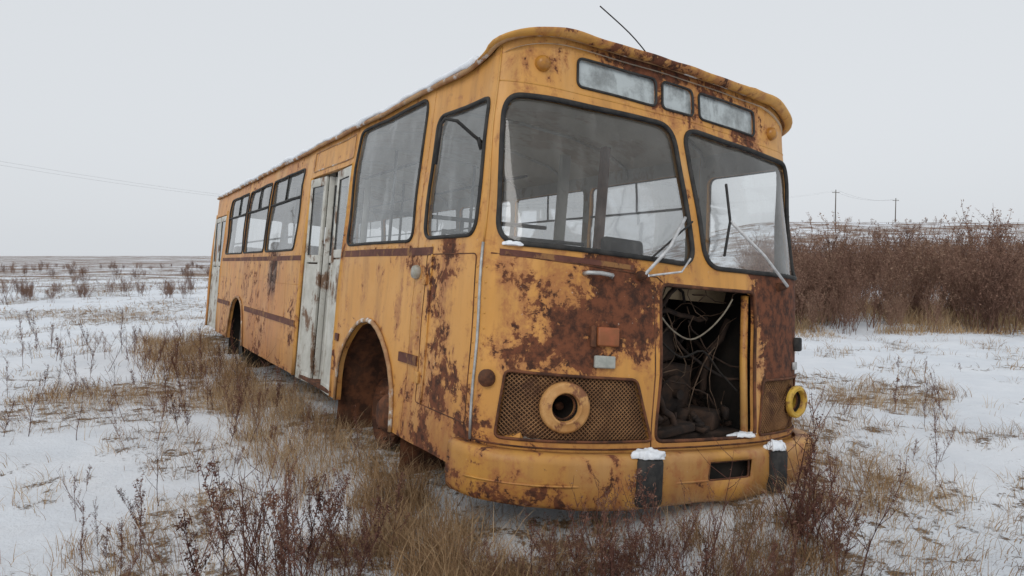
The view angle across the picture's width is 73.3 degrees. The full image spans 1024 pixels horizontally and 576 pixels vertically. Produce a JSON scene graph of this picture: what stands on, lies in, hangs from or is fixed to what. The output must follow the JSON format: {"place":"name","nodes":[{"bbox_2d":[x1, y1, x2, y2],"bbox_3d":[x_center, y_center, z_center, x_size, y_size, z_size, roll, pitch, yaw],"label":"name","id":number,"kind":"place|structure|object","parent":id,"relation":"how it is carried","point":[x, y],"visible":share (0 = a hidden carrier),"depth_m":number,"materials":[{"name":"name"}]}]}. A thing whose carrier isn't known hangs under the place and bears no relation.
{"place":"outdoors","nodes":[
{"label":"outdoors","id":0,"kind":"place"},
{"bbox_2d":[207,217,221,326],"bbox_3d":[-5.084,-0.271,11.782,0.032,1.850,0.560,5,-1,-31],"label":"door","id":1,"kind":"structure","parent":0,"point":[212,296],"depth_m":11.81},
{"bbox_2d":[212,216,226,328],"bbox_3d":[-4.784,-0.252,11.286,0.033,1.850,0.560,5,-1,-31],"label":"door","id":2,"kind":"structure","parent":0,"point":[217,283],"depth_m":11.42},
{"bbox_2d":[291,178,313,374],"bbox_3d":[-2.046,-0.113,6.738,0.090,1.930,0.048,5,-1,-31],"label":"door jamb","id":3,"kind":"object","parent":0,"point":[297,318],"depth_m":6.71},
{"bbox_2d":[329,162,353,396],"bbox_3d":[-1.387,-0.072,5.653,0.088,1.931,0.050,5,-1,-31],"label":"door jamb","id":4,"kind":"object","parent":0,"point":[339,277],"depth_m":5.63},
{"bbox_2d":[218,55,478,196],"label":"roof edge snow","id":5,"kind":"structure","parent":0,"point":[461,67],"depth_m":5.30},
{"bbox_2d":[239,43,781,217],"bbox_3d":[-1.595,-1.398,8.549,2.386,0.265,10.088,5,-1,-31],"label":"roof inner lining","id":6,"kind":"object","parent":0,"point":[631,144],"visible":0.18,"depth_m":6.53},
{"bbox_2d":[0,222,1023,575],"bbox_3d":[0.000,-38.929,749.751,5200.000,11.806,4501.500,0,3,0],"label":"snowy ground","id":7,"kind":"structure","parent":0,"point":[28,534],"depth_m":5.21,"materials":[{"name":"snow"}]},
{"bbox_2d":[228,299,273,366],"bbox_3d":[-3.544,0.513,9.727,0.610,1.050,1.320,5,-1,-31],"label":"wheel housing","id":8,"kind":"object","parent":7,"relation":"on","point":[254,357],"visible":0.07,"depth_m":10.08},
{"bbox_2d":[372,378,398,448],"bbox_3d":[-0.928,0.926,5.080,0.110,0.520,0.520,5,-1,-31],"label":"wheel rim","id":9,"kind":"object","parent":7,"relation":"on","point":[380,408],"visible":0.66,"depth_m":5.12,"materials":[{"name":"metal"}]},
{"bbox_2d":[336,323,444,474],"bbox_3d":[-0.779,0.683,5.161,0.610,1.050,1.360,5,-1,-31],"label":"wheel housing","id":10,"kind":"object","parent":7,"relation":"on","point":[364,371],"visible":0.07,"depth_m":5.59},
{"bbox_2d":[331,89,436,436],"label":"side panel arch","id":11,"kind":"structure","parent":10,"relation":"on","point":[379,290],"depth_m":4.76,"materials":[{"name":"orange paint"}]},
{"bbox_2d":[333,318,392,431],"bbox_3d":[-1.078,0.563,4.976,0.038,0.700,1.258,5,-1,-31],"label":"wheel arch lip","id":12,"kind":"object","parent":11,"relation":"attached to","point":[385,352],"visible":1,"depth_m":4.67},
{"bbox_2d":[346,99,428,245],"bbox_3d":[-0.934,-0.786,5.012,0.093,0.951,1.361,5,-1,-31],"label":"window frame","id":13,"kind":"object","parent":11,"relation":"on","point":[426,101],"depth_m":4.82,"materials":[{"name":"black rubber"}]},
{"bbox_2d":[343,247,432,256],"bbox_3d":[-0.926,-0.250,4.867,0.019,0.050,1.750,5,-1,-31],"label":"belt stripe","id":14,"kind":"object","parent":11,"relation":"attached to","point":[399,252],"visible":1,"depth_m":4.69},
{"bbox_2d":[398,351,417,365],"bbox_3d":[-0.655,0.443,4.321,0.021,0.060,0.271,5,-1,-31],"label":"side moulding","id":15,"kind":"object","parent":11,"relation":"attached to","point":[410,359],"visible":1,"depth_m":4.31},
{"bbox_2d":[336,200,456,249],"bbox_3d":[-2.146,-0.212,11.355,0.368,2.223,4.796,5,-1,-31],"label":"panel","id":16,"kind":"object","parent":7,"relation":"on","point":[441,206],"visible":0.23,"depth_m":11.80,"materials":[{"name":"white paint"}]},
{"bbox_2d":[217,36,785,199],"bbox_3d":[-1.599,-1.408,8.556,2.488,0.226,10.132,5,-1,-31],"label":"roof gutter","id":17,"kind":"object","parent":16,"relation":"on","point":[469,69],"visible":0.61,"depth_m":4.58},
{"bbox_2d":[217,194,230,217],"bbox_3d":[-4.821,-1.367,11.553,0.072,0.348,1.197,5,-1,-31],"label":"door header","id":18,"kind":"object","parent":17,"relation":"attached to","point":[224,205],"depth_m":11.52,"materials":[{"name":"orange paint"}]},
{"bbox_2d":[216,150,316,373],"bbox_3d":[-3.309,-0.336,8.887,0.112,2.223,4.988,5,-1,-31],"label":"bus side panel","id":19,"kind":"object","parent":17,"relation":"attached to","point":[245,289],"visible":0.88,"depth_m":8.02,"materials":[{"name":"orange paint"}]},
{"bbox_2d":[225,296,242,345],"bbox_3d":[-3.842,0.423,9.543,0.036,0.639,1.215,5,-1,-31],"label":"wheel arch lip","id":20,"kind":"object","parent":19,"relation":"attached to","point":[237,297],"visible":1,"depth_m":9.35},
{"bbox_2d":[225,193,249,254],"bbox_3d":[-4.055,-0.924,10.147,0.082,0.863,1.402,5,-1,-31],"label":"window gasket","id":21,"kind":"object","parent":19,"relation":"attached to","point":[226,253],"depth_m":10.26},
{"bbox_2d":[227,195,248,252],"bbox_3d":[-4.040,-0.921,10.156,0.057,0.840,1.380,5,-1,-31],"label":"window glass","id":22,"kind":"object","parent":21,"relation":"in","point":[233,227],"visible":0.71,"depth_m":10.34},
{"bbox_2d":[243,183,272,253],"bbox_3d":[-3.287,-0.877,8.889,0.081,0.864,1.353,5,-1,-31],"label":"window gasket","id":23,"kind":"object","parent":19,"relation":"attached to","point":[266,219],"depth_m":8.87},
{"bbox_2d":[223,255,300,260],"bbox_3d":[-3.327,-0.373,8.830,0.018,0.052,4.880,5,-1,-31],"label":"belt stripe","id":24,"kind":"object","parent":19,"relation":"on","point":[280,258],"visible":1,"depth_m":8.08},
{"bbox_2d":[244,306,294,326],"bbox_3d":[-2.821,0.309,7.893,0.031,0.061,2.671,5,-1,-31],"label":"side moulding","id":25,"kind":"object","parent":19,"relation":"attached to","point":[287,321],"visible":1,"depth_m":7.63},
{"bbox_2d":[264,168,305,251],"bbox_3d":[-2.532,-0.830,7.634,0.081,0.864,1.443,5,-1,-31],"label":"window gasket","id":26,"kind":"object","parent":19,"relation":"attached to","point":[285,177],"depth_m":7.50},
{"bbox_2d":[299,375,328,393],"bbox_3d":[-1.617,0.874,6.287,0.400,0.040,1.200,5,-1,-31],"label":"door step","id":27,"kind":"object","parent":19,"relation":"attached to","point":[315,382],"depth_m":6.20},
{"bbox_2d":[295,176,328,382],"bbox_3d":[-1.907,-0.084,6.555,0.059,1.930,0.420,5,-1,-31],"label":"door","id":28,"kind":"structure","parent":27,"relation":"on","point":[308,320],"depth_m":6.51,"materials":[{"name":"white paint"}]},
{"bbox_2d":[321,165,351,397],"bbox_3d":[-1.494,-0.059,5.871,0.053,1.930,0.440,5,-1,-31],"label":"door","id":29,"kind":"structure","parent":27,"relation":"on","point":[331,308],"depth_m":5.95,"materials":[{"name":"white paint"}]},
{"bbox_2d":[334,176,348,249],"bbox_3d":[-1.448,-0.632,5.877,0.033,0.626,0.342,5,-1,-31],"label":"leaf gasket door","id":30,"kind":"structure","parent":29,"relation":"attached to","point":[338,212],"depth_m":6.02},
{"bbox_2d":[313,176,370,378],"bbox_3d":[-1.577,-0.069,6.393,0.537,1.932,0.131,0,3,-3],"label":"door","id":31,"kind":"structure","parent":27,"relation":"attached to","point":[365,184],"depth_m":6.38,"materials":[{"name":"white paint"}]},
{"bbox_2d":[224,36,776,421],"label":"rivets","id":32,"kind":"object","parent":19,"relation":"on","point":[535,37],"visible":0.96,"depth_m":4.24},
{"bbox_2d":[313,128,359,178],"bbox_3d":[-1.595,-1.187,6.227,0.069,0.309,1.272,5,-1,-31],"label":"door header","id":33,"kind":"object","parent":17,"relation":"attached to","point":[343,151],"depth_m":6.16,"materials":[{"name":"orange paint"}]},
{"bbox_2d":[314,134,356,172],"bbox_3d":[-1.606,-1.198,6.210,0.039,0.204,1.203,5,-1,-31],"label":"door header cover","id":34,"kind":"object","parent":33,"relation":"attached to","point":[333,146],"depth_m":6.13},
{"bbox_2d":[362,159,477,196],"bbox_3d":[-1.385,-1.325,8.193,2.341,0.298,0.028,5,-1,-31],"label":"ceiling rib","id":35,"kind":"object","parent":17,"relation":"attached to","point":[415,169],"visible":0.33,"depth_m":8.30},
{"bbox_2d":[364,147,519,196],"bbox_3d":[-0.894,-1.295,7.381,2.341,0.299,0.030,5,-1,-31],"label":"ceiling rib","id":36,"kind":"object","parent":17,"relation":"attached to","point":[449,159],"visible":0.52,"depth_m":7.46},
{"bbox_2d":[366,131,557,174],"bbox_3d":[-0.402,-1.264,6.568,2.341,0.298,0.028,5,-1,-31],"label":"ceiling rib","id":37,"kind":"object","parent":17,"relation":"attached to","point":[465,140],"visible":0.56,"depth_m":6.50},
{"bbox_2d":[389,111,627,179],"bbox_3d":[0.090,-1.234,5.756,2.341,0.298,0.029,5,-1,-31],"label":"ceiling rib","id":38,"kind":"object","parent":17,"relation":"attached to","point":[396,122],"visible":0.81,"depth_m":5.79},
{"bbox_2d":[478,27,792,135],"bbox_3d":[0.959,-1.276,4.341,2.501,0.212,0.341,5,-1,-31],"label":"front visor lip","id":39,"kind":"object","parent":17,"relation":"on","point":[774,102],"visible":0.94,"depth_m":4.09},
{"bbox_2d":[0,217,955,300],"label":"distant scrub","id":40,"kind":"object","parent":7,"relation":"on","point":[168,289],"visible":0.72,"depth_m":25.05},
{"bbox_2d":[0,279,996,575],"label":"dead weeds","id":41,"kind":"object","parent":7,"relation":"on","point":[284,537],"visible":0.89,"depth_m":3.08,"materials":[{"name":"plant"}]},
{"bbox_2d":[0,271,1023,575],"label":"dry grass","id":42,"kind":"structure","parent":7,"relation":"on","point":[440,561],"depth_m":4.05,"materials":[{"name":"plant"}]},
{"bbox_2d":[457,158,700,260],"bbox_3d":[0.345,-0.057,7.490,0.112,2.224,4.396,5,-1,-31],"label":"panel","id":43,"kind":"object","parent":7,"relation":"on","point":[587,186],"visible":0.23,"depth_m":6.88,"materials":[{"name":"white paint"}]},
{"bbox_2d":[589,176,675,247],"bbox_3d":[1.131,-0.553,6.312,0.082,0.853,1.353,5,-1,-31],"label":"window gasket","id":44,"kind":"object","parent":43,"relation":"attached to","point":[615,186],"depth_m":6.86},
{"bbox_2d":[471,36,794,474],"bbox_3d":[0.997,-0.145,4.111,2.482,2.464,0.589,5,-1,-31],"label":"front panel","id":45,"kind":"object","parent":7,"relation":"on","point":[539,315],"visible":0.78,"depth_m":3.68,"materials":[{"name":"orange paint"}]},
{"bbox_2d":[400,45,501,461],"bbox_3d":[-0.337,-0.195,3.988,0.115,2.306,0.868,5,-1,-31],"label":"side panel quarter","id":46,"kind":"object","parent":45,"relation":"attached to","point":[447,349],"visible":0.75,"depth_m":3.92,"materials":[{"name":"orange paint"}]},
{"bbox_2d":[419,254,432,404],"bbox_3d":[-0.510,0.246,4.114,0.018,0.900,0.017,5,-1,-31],"label":"service hatch rib","id":47,"kind":"object","parent":46,"relation":"attached to","point":[425,345],"visible":1,"depth_m":4.11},
{"bbox_2d":[415,253,476,422],"bbox_3d":[-0.384,0.254,3.912,0.017,0.907,0.662,5,-1,-31],"label":"service hatch edge","id":48,"kind":"object","parent":46,"relation":"on","point":[470,340],"visible":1,"depth_m":3.67,"materials":[{"name":"metal"}]},
{"bbox_2d":[424,96,490,239],"bbox_3d":[-0.321,-0.673,3.987,0.071,0.783,0.677,5,-1,-31],"label":"window frame","id":49,"kind":"object","parent":46,"relation":"on","point":[460,109],"depth_m":3.88,"materials":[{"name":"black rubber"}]},
{"bbox_2d":[434,117,482,164],"bbox_3d":[-0.284,-0.791,3.702,0.272,0.256,0.054,-1,3,-13],"label":"mirror arm","id":50,"kind":"object","parent":49,"relation":"attached to","point":[470,132],"visible":0.98,"depth_m":3.69},
{"bbox_2d":[468,242,484,438],"bbox_3d":[-0.189,0.271,3.599,0.022,1.031,0.044,5,-1,-31],"label":"corner moulding","id":51,"kind":"object","parent":45,"relation":"attached to","point":[476,341],"visible":1,"depth_m":3.59,"materials":[{"name":"metal"}]},
{"bbox_2d":[478,369,494,386],"bbox_3d":[-0.134,0.461,3.521,0.090,0.092,0.049,1,3,29],"label":"turn lamp","id":52,"kind":"object","parent":45,"relation":"attached to","point":[486,377],"visible":1,"depth_m":3.50,"materials":[{"name":"metal"}]},
{"bbox_2d":[483,47,502,241],"bbox_3d":[-0.105,-0.774,3.683,0.020,1.060,0.203,1,3,29],"label":"corner seam","id":53,"kind":"object","parent":45,"relation":"attached to","point":[491,144],"visible":1,"depth_m":3.67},
{"bbox_2d":[535,55,550,71],"bbox_3d":[0.172,-1.232,3.772,0.092,0.093,0.061,-1,3,-22],"label":"marker lamp","id":54,"kind":"object","parent":45,"relation":"on","point":[542,63],"visible":1,"depth_m":3.75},
{"bbox_2d":[499,248,633,269],"bbox_3d":[0.300,-0.149,3.603,0.732,0.115,0.071,0,3,-10],"label":"belt stripe front","id":55,"kind":"object","parent":45,"relation":"attached to","point":[519,253],"visible":1,"depth_m":3.56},
{"bbox_2d":[494,369,651,443],"bbox_3d":[0.334,0.622,3.547,0.861,0.420,0.101,-1,3,-12],"label":"grille frame","id":56,"kind":"object","parent":45,"relation":"attached to","point":[571,441],"visible":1,"depth_m":3.50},
{"bbox_2d":[539,381,589,433],"bbox_3d":[0.265,0.608,3.522,0.260,0.262,0.109,-1,3,-12],"label":"headlight ring","id":57,"kind":"object","parent":56,"relation":"on","point":[551,394],"visible":0.98,"depth_m":3.48,"materials":[{"name":"paint"}]},
{"bbox_2d":[552,395,576,420],"bbox_3d":[0.249,0.607,3.597,0.139,0.144,0.185,-1,3,-12],"label":"headlight bowl","id":58,"kind":"object","parent":56,"relation":"on","point":[567,409],"visible":0.52,"depth_m":3.64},
{"bbox_2d":[552,394,575,419],"bbox_3d":[0.249,0.606,3.595,0.133,0.133,0.149,-1,3,-12],"label":"headlight socket","id":59,"kind":"object","parent":58,"relation":"on","point":[558,405],"visible":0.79,"depth_m":3.54,"materials":[{"name":"metal"}]},
{"bbox_2d":[499,372,643,440],"bbox_3d":[0.331,0.623,3.595,0.807,0.403,0.082,-1,3,-12],"label":"grille backing","id":60,"kind":"object","parent":56,"relation":"in","point":[536,411],"visible":0.39,"depth_m":3.58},
{"bbox_2d":[497,372,647,440],"bbox_3d":[0.333,0.623,3.557,0.829,0.396,0.088,-1,3,-13],"label":"grille mesh","id":61,"kind":"object","parent":56,"relation":"in","point":[589,413],"visible":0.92,"depth_m":3.54,"materials":[{"name":"metal"}]},
{"bbox_2d":[491,252,662,282],"bbox_3d":[0.371,-0.105,3.638,0.963,0.169,0.110,-1,3,-12],"label":"front seam","id":62,"kind":"object","parent":45,"relation":"on","point":[580,264],"visible":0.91,"depth_m":3.59,"materials":[{"name":"metal"}]},
{"bbox_2d":[590,325,596,346],"bbox_3d":[0.422,0.250,3.565,0.034,0.111,0.035,5,-1,-31],"label":"reflector bracket","id":63,"kind":"object","parent":45,"relation":"attached to","point":[593,334],"visible":1,"depth_m":3.56,"materials":[{"name":"metal"}]},
{"bbox_2d":[496,92,694,265],"bbox_3d":[0.499,-0.602,3.805,1.172,0.879,0.410,5,-1,-31],"label":"windshield pane gasket","id":64,"kind":"object","parent":45,"relation":"attached to","point":[513,96],"visible":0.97,"depth_m":3.73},
{"bbox_2d":[582,270,614,278],"bbox_3d":[0.459,-0.070,3.597,0.179,0.037,0.074,5,-1,-31],"label":"front handle","id":65,"kind":"object","parent":45,"relation":"on","point":[602,273],"visible":1,"depth_m":3.57,"materials":[{"name":"metal"}]},
{"bbox_2d":[594,355,615,368],"bbox_3d":[0.481,0.385,3.570,0.124,0.075,0.031,-1,3,-20],"label":"lamp plate","id":66,"kind":"object","parent":45,"relation":"attached to","point":[606,362],"visible":1,"depth_m":3.56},
{"bbox_2d":[596,327,619,346],"bbox_3d":[0.499,0.255,3.586,0.132,0.111,0.047,-1,3,-20],"label":"orange reflector box","id":67,"kind":"object","parent":45,"relation":"attached to","point":[607,336],"visible":1,"depth_m":3.57,"materials":[{"name":"plastic"}]},
{"bbox_2d":[576,57,656,106],"bbox_3d":[0.620,-1.199,4.019,0.586,0.187,0.062,5,-1,-31],"label":"window frame","id":68,"kind":"object","parent":45,"relation":"on","point":[608,93],"visible":1,"depth_m":4.00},
{"bbox_2d":[579,60,653,103],"bbox_3d":[0.613,-1.197,4.033,0.569,0.171,0.047,5,-1,-31],"label":"window pane","id":69,"kind":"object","parent":68,"relation":"in","point":[635,87],"visible":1,"depth_m":4.03,"materials":[{"name":"grey glass"}]},
{"bbox_2d":[445,428,812,510],"bbox_3d":[0.955,1.027,4.011,2.670,0.286,0.656,5,-1,-31],"label":"front bumper","id":70,"kind":"object","parent":45,"relation":"attached to","point":[475,459],"visible":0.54,"depth_m":3.44,"materials":[{"name":"metal"}]},
{"bbox_2d":[463,468,795,487],"bbox_3d":[1.000,1.041,3.938,2.651,0.019,0.467,5,-1,-31],"label":"bumper crease","id":71,"kind":"object","parent":70,"relation":"on","point":[545,486],"visible":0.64,"depth_m":3.37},
{"bbox_2d":[631,447,665,459],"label":"snow","id":72,"kind":"structure","parent":70,"relation":"on","point":[650,453],"depth_m":3.48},
{"bbox_2d":[634,458,663,507],"bbox_3d":[0.693,0.988,3.513,0.153,0.256,0.108,5,-1,-31],"label":"bumper overrider","id":73,"kind":"object","parent":70,"relation":"on","point":[655,474],"visible":0.62,"depth_m":3.47,"materials":[{"name":"black rubber"}]},
{"bbox_2d":[709,461,746,478],"bbox_3d":[1.179,1.005,3.840,0.405,0.154,0.016,5,-1,-31],"label":"bumper recess","id":74,"kind":"object","parent":70,"relation":"attached to","point":[737,470],"visible":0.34,"depth_m":3.85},
{"bbox_2d":[708,460,749,480],"bbox_3d":[1.198,1.002,3.794,0.331,0.107,0.022,5,-1,-31],"label":"bumper recess edge","id":75,"kind":"object","parent":70,"relation":"attached to","point":[747,475],"visible":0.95,"depth_m":3.79,"materials":[{"name":"metal"}]},
{"bbox_2d":[763,439,785,450],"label":"snow","id":76,"kind":"structure","parent":70,"relation":"on","point":[777,445],"depth_m":3.99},
{"bbox_2d":[766,450,787,492],"bbox_3d":[1.542,1.063,4.031,0.154,0.256,0.109,5,-1,-31],"label":"bumper overrider","id":77,"kind":"object","parent":70,"relation":"attached to","point":[778,458],"visible":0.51,"depth_m":3.98,"materials":[{"name":"black rubber"}]},
{"bbox_2d":[472,432,791,450],"bbox_3d":[0.952,0.881,4.033,2.467,0.020,0.429,5,-1,-31],"label":"front seam","id":78,"kind":"object","parent":45,"relation":"on","point":[625,448],"visible":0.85,"depth_m":3.59,"materials":[{"name":"metal"}]},
{"bbox_2d":[499,80,782,154],"bbox_3d":[0.974,-1.041,4.284,2.363,0.022,0.149,5,-1,-31],"label":"header seam","id":79,"kind":"object","parent":45,"relation":"on","point":[637,108],"visible":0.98,"depth_m":4.06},
{"bbox_2d":[650,282,655,446],"bbox_3d":[0.768,0.415,3.723,0.127,0.896,0.027,-9,9,-73],"label":"front seam","id":80,"kind":"object","parent":45,"relation":"attached to","point":[655,358],"visible":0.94,"depth_m":3.70,"materials":[{"name":"metal"}]},
{"bbox_2d":[661,81,693,116],"bbox_3d":[1.023,-1.165,4.242,0.274,0.186,0.042,5,-1,-31],"label":"window frame","id":81,"kind":"object","parent":45,"relation":"on","point":[679,86],"visible":1,"depth_m":4.23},
{"bbox_2d":[664,84,690,113],"bbox_3d":[1.014,-1.163,4.255,0.258,0.170,0.028,5,-1,-31],"label":"window pane","id":82,"kind":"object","parent":81,"relation":"in","point":[676,98],"visible":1,"depth_m":4.26,"materials":[{"name":"grey glass"}]},
{"bbox_2d":[663,287,725,303],"bbox_3d":[0.908,-0.025,4.236,2.357,0.173,0.579,5,-1,-31],"label":"dashboard shelf","id":83,"kind":"object","parent":45,"relation":"attached to","point":[714,295],"visible":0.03,"depth_m":4.42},
{"bbox_2d":[662,299,732,339],"bbox_3d":[1.069,0.184,3.948,0.625,0.223,0.018,-2,3,-35],"label":"loose cable","id":84,"kind":"object","parent":45,"relation":"attached to","point":[702,334],"visible":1,"depth_m":3.96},
{"bbox_2d":[654,283,756,442],"bbox_3d":[1.132,0.428,3.946,0.822,0.880,0.122,5,-1,-31],"label":"engine opening edge","id":85,"kind":"object","parent":45,"relation":"attached to","point":[663,286],"visible":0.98,"depth_m":3.92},
{"bbox_2d":[645,216,788,286],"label":"wiper arms","id":86,"kind":"object","parent":45,"relation":"on","point":[733,224],"visible":0.94,"depth_m":3.88},
{"bbox_2d":[651,184,730,258],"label":"wiper blades","id":87,"kind":"object","parent":86,"relation":"attached to","point":[728,229],"visible":0.92,"depth_m":3.98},
{"bbox_2d":[698,93,754,136],"bbox_3d":[1.410,-1.129,4.496,0.579,0.235,0.041,-2,3,-34],"label":"window frame","id":88,"kind":"object","parent":45,"relation":"on","point":[733,104],"visible":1,"depth_m":4.48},
{"bbox_2d":[700,95,751,133],"bbox_3d":[1.400,-1.127,4.510,0.562,0.219,0.027,-2,3,-34],"label":"window pane","id":89,"kind":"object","parent":88,"relation":"in","point":[715,111],"visible":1,"depth_m":4.50,"materials":[{"name":"grey glass"}]},
{"bbox_2d":[684,129,796,280],"bbox_3d":[1.549,-0.509,4.446,1.178,0.882,0.398,5,-1,-31],"label":"windshield pane gasket","id":90,"kind":"object","parent":45,"relation":"attached to","point":[710,263],"visible":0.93,"depth_m":4.29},
{"bbox_2d":[758,374,795,435],"bbox_3d":[1.723,0.750,4.407,0.733,0.401,0.080,-4,4,-53],"label":"grille frame","id":91,"kind":"object","parent":45,"relation":"attached to","point":[761,405],"visible":0.82,"depth_m":4.21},
{"bbox_2d":[761,380,785,431],"bbox_3d":[1.686,0.749,4.430,0.685,0.381,0.062,-4,4,-53],"label":"grille backing","id":92,"kind":"object","parent":91,"relation":"in","point":[772,406],"visible":0.12,"depth_m":4.35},
{"bbox_2d":[761,379,792,432],"bbox_3d":[1.714,0.746,4.410,0.708,0.377,0.072,-3,4,-53],"label":"grille mesh","id":93,"kind":"object","parent":91,"relation":"in","point":[785,423],"visible":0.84,"depth_m":4.32,"materials":[{"name":"metal"}]},
{"bbox_2d":[786,386,806,417],"bbox_3d":[1.823,0.734,4.469,0.208,0.208,0.099,-2,3,-35],"label":"headlight ring","id":94,"kind":"object","parent":91,"relation":"on","point":[791,401],"visible":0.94,"depth_m":4.43,"materials":[{"name":"yellow paint"}]},
{"bbox_2d":[699,151,781,432],"bbox_3d":[1.711,-0.014,5.234,0.116,2.308,0.871,5,-1,-31],"label":"panel front","id":95,"kind":"object","parent":7,"relation":"on","point":[730,164],"visible":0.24,"depth_m":5.32,"materials":[{"name":"grey paint"}]},
{"bbox_2d":[707,170,774,255],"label":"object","id":96,"kind":"object","parent":95,"relation":"attached to","point":[709,224],"depth_m":5.54,"materials":[{"name":"black rubber"}]},
{"bbox_2d":[732,199,1023,334],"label":"shrub thicket","id":97,"kind":"object","parent":7,"relation":"on","point":[968,277],"visible":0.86,"depth_m":14.78,"materials":[{"name":"plant"}]},
{"bbox_2d":[795,290,1023,338],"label":"tall straw grass","id":98,"kind":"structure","parent":7,"relation":"on","point":[948,322],"depth_m":13.99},
{"bbox_2d":[0,0,1023,255],"label":"sky","id":99,"kind":"structure","parent":0,"point":[919,104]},
{"bbox_2d":[520,195,582,223],"bbox_3d":[0.395,-0.865,7.526,0.031,0.300,1.330,-2,3,-31],"label":"window transom","id":100,"kind":"object","parent":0,"point":[567,219],"depth_m":7.52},
{"bbox_2d":[601,236,642,254],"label":"seat cushions","id":101,"kind":"object","parent":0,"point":[622,245],"visible":0.25,"depth_m":5.86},
{"bbox_2d":[590,182,681,217],"bbox_3d":[1.137,-0.819,6.304,0.037,0.299,1.331,-2,3,-31],"label":"window transom","id":102,"kind":"object","parent":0,"point":[636,212],"depth_m":6.30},
{"bbox_2d":[636,400,728,433],"bbox_3d":[0.950,0.772,4.155,0.837,0.196,0.420,5,-1,-31],"label":"engine debris","id":103,"kind":"object","parent":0,"point":[683,413],"visible":0.22,"depth_m":4.08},
{"bbox_2d":[632,328,739,439],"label":"engine block","id":104,"kind":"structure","parent":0,"point":[676,397],"depth_m":4.16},
{"bbox_2d":[635,287,736,425],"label":"engine wires","id":105,"kind":"object","parent":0,"point":[677,347],"visible":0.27,"depth_m":4.17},
{"bbox_2d":[638,287,738,425],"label":"engine hoses","id":106,"kind":"object","parent":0,"point":[705,370],"visible":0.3,"depth_m":4.36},
{"bbox_2d":[739,296,747,431],"bbox_3d":[1.406,0.457,4.177,0.173,0.818,0.050,-10,10,-75],"label":"engine opening post","id":107,"kind":"object","parent":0,"point":[743,363],"visible":0.97,"depth_m":4.17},
{"label":"deck","id":108,"kind":"structure","parent":0,"visible":0},
{"bbox_2d":[232,203,289,252],"bbox_3d":[-4.668,-0.404,12.593,1.001,2.223,0.056,5,-1,-31],"label":"wall half","id":109,"kind":"object","parent":108,"relation":"on","point":[282,215],"depth_m":12.70,"materials":[{"name":"white paint"}]},
{"bbox_2d":[270,242,323,299],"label":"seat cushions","id":110,"kind":"object","parent":108,"relation":"on","point":[314,250],"visible":0.1,"depth_m":8.51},
{"bbox_2d":[283,211,326,242],"bbox_3d":[-3.910,-0.336,13.055,1.000,2.222,0.055,5,-1,-31],"label":"wall half","id":111,"kind":"object","parent":108,"relation":"on","point":[316,221],"depth_m":12.93,"materials":[{"name":"white paint"}]},
{"bbox_2d":[234,151,583,264],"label":"window frames","id":112,"kind":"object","parent":108,"relation":"on","point":[401,213],"visible":0.4,"depth_m":6.95,"materials":[{"name":"white metal"}]},
{"bbox_2d":[553,154,570,244],"bbox_3d":[0.416,-0.295,6.281,0.100,1.850,0.050,5,-1,-31],"label":"partition post","id":113,"kind":"object","parent":108,"relation":"on","point":[562,196],"visible":0.46,"depth_m":6.26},
{"bbox_2d":[593,146,610,248],"bbox_3d":[0.724,-0.276,5.849,0.070,1.850,0.070,5,-1,-31],"label":"partition post","id":114,"kind":"object","parent":108,"relation":"on","point":[602,193],"visible":0.45,"depth_m":5.83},
{"bbox_2d":[610,292,750,440],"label":"engine bay walls","id":115,"kind":"structure","parent":108,"relation":"on","point":[727,351],"depth_m":4.57,"materials":[{"name":"metal"}]},
{"bbox_2d":[663,342,736,391],"bbox_3d":[1.075,0.449,3.987,0.697,0.307,0.048,5,-1,-31],"label":"loose cable","id":116,"kind":"object","parent":115,"relation":"attached to","point":[709,357],"visible":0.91,"depth_m":4.03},
{"bbox_3d":[-5.160,-0.447,12.200,0.358,2.223,0.215,5,-1,-31],"label":"rear corner panel","id":117,"kind":"object","parent":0,"visible":0},
{"bbox_2d":[205,215,218,324],"bbox_3d":[-5.244,-0.310,12.032,0.092,1.930,0.050,5,-1,-31],"label":"door jamb","id":118,"kind":"object","parent":117,"relation":"attached to","point":[208,292],"depth_m":12.01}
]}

